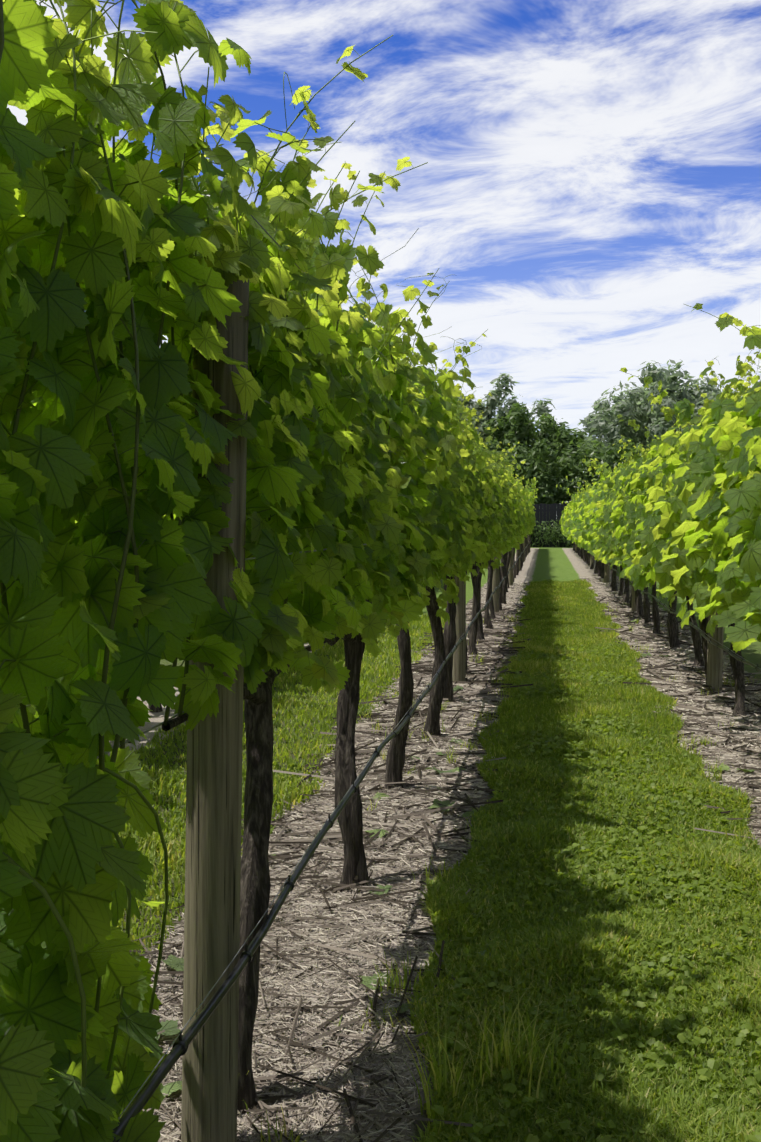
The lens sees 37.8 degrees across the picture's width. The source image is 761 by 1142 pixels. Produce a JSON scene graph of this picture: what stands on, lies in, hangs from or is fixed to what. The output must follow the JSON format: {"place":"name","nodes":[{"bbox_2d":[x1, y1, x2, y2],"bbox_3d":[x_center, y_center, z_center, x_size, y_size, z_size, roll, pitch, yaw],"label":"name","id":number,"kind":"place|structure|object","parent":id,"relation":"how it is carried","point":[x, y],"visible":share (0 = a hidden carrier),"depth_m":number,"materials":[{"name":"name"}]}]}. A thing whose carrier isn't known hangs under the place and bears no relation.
{"place":"outdoors","nodes":[
{"label":"outdoors","id":0,"kind":"place"},
{"bbox_2d":[7,0,760,518],"label":"sky","id":1,"kind":"structure","parent":0,"point":[591,175],"materials":[{"name":"blue"}]},
{"bbox_2d":[69,527,760,1141],"bbox_3d":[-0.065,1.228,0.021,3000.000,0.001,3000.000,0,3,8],"label":"ground","id":2,"kind":"structure","parent":0,"point":[557,563],"depth_m":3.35,"materials":[{"name":"plant"}]},
{"bbox_2d":[0,0,760,1108],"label":"vine shoots","id":3,"kind":"object","parent":2,"relation":"on","point":[130,506],"visible":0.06,"depth_m":1.61,"materials":[{"name":"green plant"}]},
{"bbox_2d":[10,415,635,559],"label":"vine leaves","id":4,"kind":"object","parent":3,"relation":"attached to","point":[575,522],"visible":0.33,"depth_m":21.59,"materials":[{"name":"green plant"}]},
{"bbox_2d":[0,0,760,1141],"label":"vine leaves","id":5,"kind":"object","parent":3,"relation":"attached to","point":[60,826],"visible":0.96,"depth_m":1.72,"materials":[{"name":"green plant"}]},
{"bbox_2d":[391,303,760,627],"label":"vine leaves","id":6,"kind":"object","parent":3,"relation":"attached to","point":[638,537],"visible":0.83,"depth_m":7.50,"materials":[{"name":"green plant"}]},
{"bbox_2d":[148,534,746,1114],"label":"grapevine trunks","id":7,"kind":"object","parent":2,"relation":"on","point":[254,882],"visible":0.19,"depth_m":3.73,"materials":[{"name":"brown wood"}]},
{"bbox_2d":[155,618,753,1096],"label":"fallen leaves","id":8,"kind":"object","parent":2,"relation":"on","point":[171,1026],"visible":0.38,"depth_m":3.04,"materials":[{"name":"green plant"}]},
{"bbox_2d":[181,279,750,1141],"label":"trellis posts","id":9,"kind":"object","parent":2,"relation":"on","point":[213,897],"visible":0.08,"depth_m":2.09,"materials":[{"name":"wood"}]},
{"bbox_2d":[97,215,748,1118],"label":"trellis wires","id":10,"kind":"object","parent":9,"relation":"attached to","point":[347,791],"visible":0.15,"depth_m":2.21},
{"bbox_2d":[112,539,760,1141],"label":"drip line","id":11,"kind":"object","parent":9,"relation":"attached to","point":[166,1065],"visible":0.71,"depth_m":2.20,"materials":[{"name":"black plastic"}]},
{"bbox_2d":[421,373,554,449],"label":"tree","id":12,"kind":"object","parent":2,"relation":"on","point":[495,400],"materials":[{"name":"green plant"}]},
{"bbox_2d":[471,402,587,484],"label":"tree","id":13,"kind":"object","parent":2,"relation":"on","point":[512,428],"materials":[{"name":"green plant"}]},
{"bbox_2d":[530,503,572,546],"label":"boundary fence","id":14,"kind":"object","parent":2,"relation":"on","point":[548,512],"visible":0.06,"depth_m":50.92,"materials":[{"name":"black paint"}]},
{"bbox_2d":[492,439,650,547],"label":"hedge foliage","id":15,"kind":"object","parent":2,"relation":"on","point":[550,478],"visible":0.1,"depth_m":52.15,"materials":[{"name":"green plant"}]},
{"bbox_2d":[522,412,633,508],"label":"tree","id":16,"kind":"object","parent":2,"relation":"on","point":[548,427],"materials":[{"name":"green plant"}]},
{"bbox_2d":[570,359,760,465],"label":"tree","id":17,"kind":"object","parent":2,"relation":"on","point":[636,405],"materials":[{"name":"green plant"}]},
{"bbox_2d":[112,578,760,1141],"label":"grass","id":18,"kind":"structure","parent":0,"point":[554,612],"depth_m":3.47,"materials":[{"name":"green plant"}]},
{"bbox_2d":[426,641,760,1141],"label":"clover weeds","id":19,"kind":"object","parent":18,"relation":"on","point":[675,1023],"visible":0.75,"depth_m":3.39,"materials":[{"name":"green plant"}]}
]}

